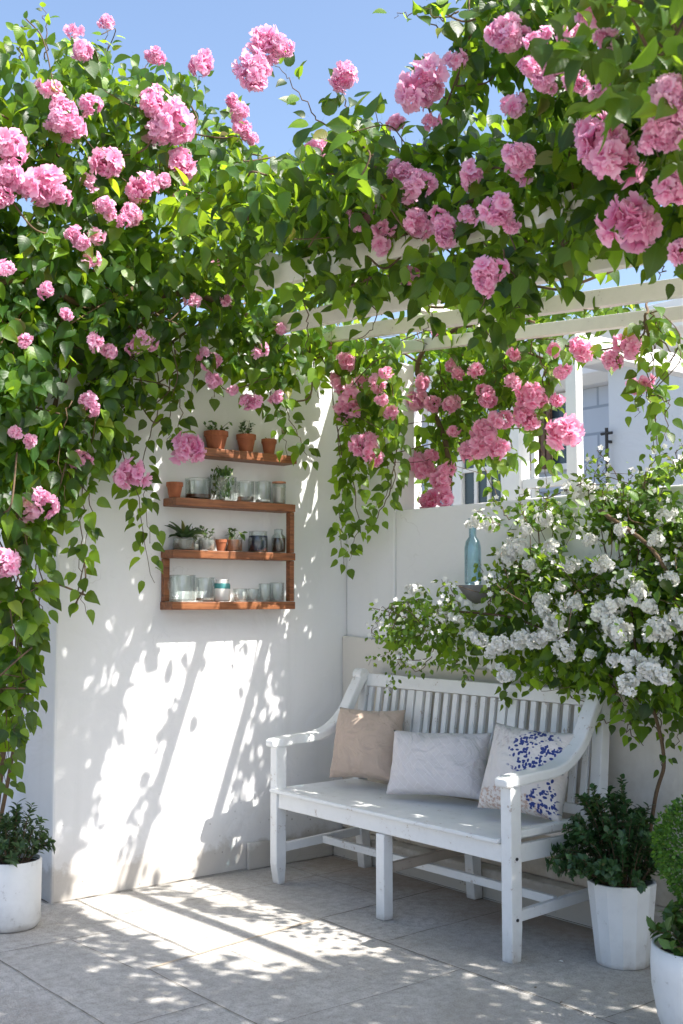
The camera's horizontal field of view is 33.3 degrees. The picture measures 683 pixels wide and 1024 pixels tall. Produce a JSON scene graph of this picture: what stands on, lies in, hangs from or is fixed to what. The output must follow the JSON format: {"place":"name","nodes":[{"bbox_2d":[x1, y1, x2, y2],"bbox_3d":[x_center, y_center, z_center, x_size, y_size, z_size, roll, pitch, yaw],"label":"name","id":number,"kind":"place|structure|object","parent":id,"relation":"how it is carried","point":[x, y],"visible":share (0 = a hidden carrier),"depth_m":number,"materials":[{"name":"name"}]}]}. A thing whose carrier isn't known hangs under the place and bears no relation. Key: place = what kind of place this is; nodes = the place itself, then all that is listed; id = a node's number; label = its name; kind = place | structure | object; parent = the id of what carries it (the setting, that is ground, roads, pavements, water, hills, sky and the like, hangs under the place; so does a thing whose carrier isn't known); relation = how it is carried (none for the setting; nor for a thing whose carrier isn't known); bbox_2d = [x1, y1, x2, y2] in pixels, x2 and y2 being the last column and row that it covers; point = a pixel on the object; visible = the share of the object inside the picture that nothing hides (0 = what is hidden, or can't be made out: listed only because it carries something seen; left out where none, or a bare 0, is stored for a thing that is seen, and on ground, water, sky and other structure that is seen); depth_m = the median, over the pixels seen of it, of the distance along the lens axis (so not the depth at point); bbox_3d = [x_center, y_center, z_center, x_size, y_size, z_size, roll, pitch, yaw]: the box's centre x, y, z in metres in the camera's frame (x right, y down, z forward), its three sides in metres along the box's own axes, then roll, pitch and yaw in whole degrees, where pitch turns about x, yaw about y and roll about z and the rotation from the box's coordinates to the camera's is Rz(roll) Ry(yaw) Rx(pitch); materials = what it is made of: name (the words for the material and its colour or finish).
{"place":"outdoors","nodes":[
{"label":"outdoors","id":0,"kind":"place"},
{"bbox_2d":[0,855,660,1023],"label":"paving","id":1,"kind":"structure","parent":0,"point":[322,964],"depth_m":4.11,"materials":[{"name":"stone"}]},
{"bbox_2d":[0,798,55,932],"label":"potted herb","id":2,"kind":"object","parent":1,"relation":"on","point":[20,881],"visible":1,"depth_m":4.49,"materials":[{"name":"ceramic"}]},
{"bbox_2d":[23,320,346,903],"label":"garden wall","id":3,"kind":"structure","parent":1,"relation":"on","point":[148,757],"depth_m":5.37,"materials":[{"name":"white paint"}]},
{"bbox_2d":[160,497,294,609],"bbox_3d":[-0.535,0.208,5.486,0.695,0.518,0.114,3,-6,-39],"label":"wall shelf","id":4,"kind":"object","parent":3,"relation":"attached to","point":[288,556],"depth_m":5.43,"materials":[{"name":"brown wood"}]},
{"bbox_2d":[166,482,182,497],"bbox_3d":[-0.776,-0.102,5.311,0.079,0.072,0.079,3,-6,-39],"label":"flower pot","id":5,"kind":"object","parent":4,"relation":"on","point":[174,489],"visible":0.98,"depth_m":5.28,"materials":[{"name":"ceramic"}]},
{"bbox_2d":[164,520,207,549],"bbox_3d":[-0.731,0.107,5.312,0.174,0.137,0.188,3,-6,-39],"label":"potted plant","id":6,"kind":"object","parent":4,"relation":"on","point":[183,532],"visible":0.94,"depth_m":5.30,"materials":[{"name":"white"}]},
{"bbox_2d":[189,526,202,549],"bbox_3d":[-0.683,0.124,5.396,0.069,0.117,0.054,0,-4,3],"label":"glass planter","id":7,"kind":"object","parent":4,"relation":"on","point":[196,546],"visible":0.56,"depth_m":5.38,"materials":[{"name":"white"}]},
{"bbox_2d":[186,494,210,498],"bbox_3d":[-0.677,-0.109,5.391,0.126,0.097,0.126,3,-6,-39],"label":"glass jar","id":8,"kind":"object","parent":4,"relation":"on","point":[203,496],"visible":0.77,"depth_m":5.35,"materials":[{"name":"white"}]},
{"bbox_2d":[196,598,213,599],"bbox_3d":[-0.643,0.365,5.382,0.095,0.112,0.095,3,-6,-39],"label":"glass jar","id":9,"kind":"object","parent":4,"relation":"on","point":[204,598],"visible":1,"depth_m":5.34,"materials":[{"name":"white"}]},
{"bbox_2d":[196,525,214,549],"bbox_3d":[-0.637,0.122,5.403,0.090,0.122,0.084,-2,-5,21],"label":"potted plant","id":10,"kind":"object","parent":4,"relation":"on","point":[206,544],"visible":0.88,"depth_m":5.38,"materials":[{"name":"white"}]},
{"bbox_2d":[215,539,226,550],"bbox_3d":[-0.575,0.159,5.452,0.056,0.056,0.056,3,-6,-39],"label":"flower pot","id":11,"kind":"object","parent":4,"relation":"on","point":[220,544],"visible":0.98,"depth_m":5.43,"materials":[{"name":"ceramic"}]},
{"bbox_2d":[210,465,233,498],"bbox_3d":[-0.572,-0.139,5.477,0.142,0.171,0.142,3,-6,-39],"label":"potted plant","id":12,"kind":"object","parent":4,"relation":"on","point":[223,473],"visible":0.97,"depth_m":5.46,"materials":[{"name":"green plant"}]},
{"bbox_2d":[214,579,229,600],"bbox_3d":[-0.569,0.374,5.441,0.078,0.104,0.078,3,-6,-39],"label":"ceramic jar","id":13,"kind":"object","parent":4,"relation":"on","point":[221,589],"visible":1,"depth_m":5.41,"materials":[{"name":"white ceramic"}]},
{"bbox_2d":[226,528,247,550],"bbox_3d":[-0.512,0.130,5.496,0.086,0.120,0.101,3,-6,-39],"label":"glass planter","id":14,"kind":"object","parent":4,"relation":"on","point":[233,544],"visible":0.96,"depth_m":5.48,"materials":[{"name":"orange"}]},
{"bbox_2d":[237,496,253,501],"bbox_3d":[-0.469,-0.098,5.566,0.089,0.102,0.089,3,-6,-39],"label":"glass jar","id":15,"kind":"object","parent":4,"relation":"on","point":[246,498],"visible":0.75,"depth_m":5.53,"materials":[{"name":"white"}]},
{"bbox_2d":[249,535,266,551],"bbox_3d":[-0.408,0.146,5.587,0.097,0.102,0.097,3,-6,-39],"label":"glass jar","id":16,"kind":"object","parent":4,"relation":"on","point":[257,543],"visible":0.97,"depth_m":5.55,"materials":[{"name":"white"}]},
{"bbox_2d":[256,499,269,502],"bbox_3d":[-0.386,-0.096,5.623,0.082,0.107,0.081,3,-6,-39],"label":"glass jar","id":17,"kind":"object","parent":4,"relation":"on","point":[264,500],"visible":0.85,"depth_m":5.59,"materials":[{"name":"white"}]},
{"bbox_2d":[272,538,284,551],"bbox_3d":[-0.312,0.144,5.664,0.072,0.117,0.071,3,-6,-39],"label":"glass jar","id":18,"kind":"object","parent":4,"relation":"on","point":[278,544],"visible":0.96,"depth_m":5.63,"materials":[{"name":"white"}]},
{"bbox_2d":[272,481,285,503],"bbox_3d":[-0.311,-0.095,5.684,0.071,0.113,0.071,3,-6,-39],"label":"glass jar","id":19,"kind":"object","parent":4,"relation":"on","point":[278,495],"visible":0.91,"depth_m":5.66,"materials":[{"name":"white"}]},
{"bbox_2d":[204,447,296,465],"bbox_3d":[-0.494,-0.270,5.554,0.607,0.040,0.114,3,-6,-39],"label":"wall shelf","id":20,"kind":"object","parent":3,"relation":"attached to","point":[240,456],"depth_m":5.53,"materials":[{"name":"brown wood"}]},
{"bbox_2d":[203,420,231,448],"bbox_3d":[-0.599,-0.367,5.468,0.117,0.137,0.182,2,-5,-19],"label":"flower pot","id":21,"kind":"object","parent":20,"relation":"on","point":[216,438],"visible":0.98,"depth_m":5.43,"materials":[{"name":"ceramic"}]},
{"bbox_2d":[236,420,255,451],"bbox_3d":[-0.466,-0.371,5.580,0.097,0.163,0.097,3,-6,-39],"label":"flower pot","id":22,"kind":"object","parent":20,"relation":"on","point":[246,440],"visible":0.99,"depth_m":5.55,"materials":[{"name":"ceramic"}]},
{"bbox_2d":[261,437,276,453],"bbox_3d":[-0.359,-0.327,5.662,0.076,0.086,0.077,3,-6,-39],"label":"flower pot","id":23,"kind":"object","parent":20,"relation":"on","point":[268,445],"visible":0.95,"depth_m":5.63,"materials":[{"name":"ceramic"}]},
{"bbox_2d":[0,2,438,821],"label":"climbing vine","id":24,"kind":"object","parent":1,"relation":"on","point":[58,296],"visible":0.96,"depth_m":4.84,"materials":[{"name":"green plant"}]},
{"bbox_2d":[150,919,316,967],"bbox_3d":[-0.387,1.630,4.337,0.016,0.001,0.858,-4,-6,43],"label":"sandy joint","id":25,"kind":"object","parent":1,"relation":"on","point":[233,943],"visible":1,"depth_m":4.32,"materials":[{"name":"beige sand"}]},
{"bbox_2d":[41,854,592,927],"bbox_3d":[0.471,1.598,3.950,1.535,0.005,6.400,3,-6,-39],"label":"dirt line","id":26,"kind":"object","parent":1,"relation":"on","point":[332,854],"visible":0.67,"depth_m":5.12,"materials":[{"name":"grey soil"}]},
{"bbox_2d":[347,363,413,639],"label":"wall pillar","id":27,"kind":"structure","parent":1,"relation":"on","point":[373,566],"depth_m":5.82,"materials":[{"name":"white paint"}]},
{"bbox_2d":[178,0,682,367],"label":"climbing vine","id":28,"kind":"object","parent":1,"relation":"on","point":[627,97],"visible":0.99,"depth_m":3.72,"materials":[{"name":"green plant"}]},
{"bbox_2d":[266,668,610,963],"bbox_3d":[0.357,1.192,4.865,0.610,0.961,1.524,3,-6,-39],"label":"garden bench","id":29,"kind":"object","parent":1,"relation":"on","point":[471,832],"visible":0.65,"depth_m":4.70,"materials":[{"name":"paint"}]},
{"bbox_2d":[329,707,404,781],"bbox_3d":[0.118,1.075,5.295,0.360,0.335,0.179,-4,-24,33],"label":"cushion","id":30,"kind":"object","parent":29,"relation":"on","point":[363,743],"visible":0.93,"depth_m":5.22,"materials":[{"name":"beige fabric"}]},
{"bbox_2d":[385,730,491,799],"bbox_3d":[0.414,1.081,4.900,0.470,0.285,0.176,-5,-26,30],"label":"cushion","id":31,"kind":"object","parent":29,"relation":"on","point":[448,764],"visible":0.99,"depth_m":4.83,"materials":[{"name":"white fabric"}]},
{"bbox_2d":[477,722,573,820],"bbox_3d":[0.728,1.017,4.486,0.370,0.350,0.180,0,-23,38],"label":"cushion","id":32,"kind":"object","parent":29,"relation":"on","point":[514,749],"visible":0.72,"depth_m":4.43,"materials":[{"name":"fabric"}]},
{"bbox_2d":[248,281,682,579],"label":"climbing rose","id":33,"kind":"object","parent":1,"relation":"on","point":[512,377],"visible":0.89,"depth_m":5.46,"materials":[{"name":"pink plant"}]},
{"bbox_2d":[333,485,682,938],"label":"parapet wall","id":34,"kind":"structure","parent":1,"relation":"on","point":[434,543],"depth_m":5.16,"materials":[{"name":"white paint"}]},
{"bbox_2d":[216,179,682,356],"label":"pergola","id":35,"kind":"object","parent":34,"relation":"on","point":[624,295],"visible":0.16,"depth_m":4.69,"materials":[{"name":"paint"}]},
{"bbox_2d":[459,585,504,602],"bbox_3d":[0.632,0.363,5.047,0.232,0.080,0.169,1,-4,-14],"label":"wall planter","id":36,"kind":"object","parent":34,"relation":"attached to","point":[473,596],"visible":0.63,"depth_m":4.98,"materials":[{"name":"grey stone"}]},
{"bbox_2d":[545,773,682,970],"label":"potted shrub","id":37,"kind":"object","parent":1,"relation":"on","point":[621,883],"visible":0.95,"depth_m":4.04,"materials":[{"name":"green plant"}]},
{"bbox_2d":[646,794,682,1023],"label":"potted topiary","id":38,"kind":"object","parent":1,"relation":"on","point":[666,960],"visible":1,"depth_m":3.32,"materials":[{"name":"plant"}]},
{"bbox_2d":[0,0,678,391],"label":"sky","id":39,"kind":"structure","parent":0,"point":[324,33],"materials":[{"name":"blue"}]},
{"bbox_2d":[365,439,682,869],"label":"flowering shrub","id":40,"kind":"object","parent":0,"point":[650,607],"visible":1,"depth_m":4.45,"materials":[{"name":"green plant"}]},
{"label":"ground","id":41,"kind":"structure","parent":0,"visible":0},
{"bbox_2d":[0,491,24,853],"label":"side wall","id":42,"kind":"structure","parent":41,"relation":"on","point":[18,796],"depth_m":5.29,"materials":[{"name":"white paint"}]},
{"bbox_2d":[414,333,682,508],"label":"porch frame","id":43,"kind":"object","parent":41,"relation":"on","point":[468,488],"visible":0.08,"depth_m":7.00,"materials":[{"name":"white paint"}]},
{"bbox_2d":[421,298,682,506],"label":"neighbour house","id":44,"kind":"structure","parent":41,"relation":"on","point":[605,404],"depth_m":8.39,"materials":[{"name":"pale white plaster"},{"name":"white paint"},{"name":"window glass"}]},
{"bbox_2d":[530,392,566,473],"bbox_3d":[1.745,-0.662,9.652,0.047,0.643,0.532,3,-6,-39],"label":"window","id":45,"kind":"structure","parent":44,"relation":"in","point":[555,414],"depth_m":9.54,"materials":[{"name":"white paint"}]},
{"bbox_2d":[600,428,612,482],"bbox_3d":[1.966,-0.407,8.394,0.073,0.420,0.100,3,-6,-39],"label":"iron bracket","id":46,"kind":"object","parent":44,"relation":"attached to","point":[606,433],"visible":0.66,"depth_m":8.38,"materials":[{"name":"black metal"}]}
]}

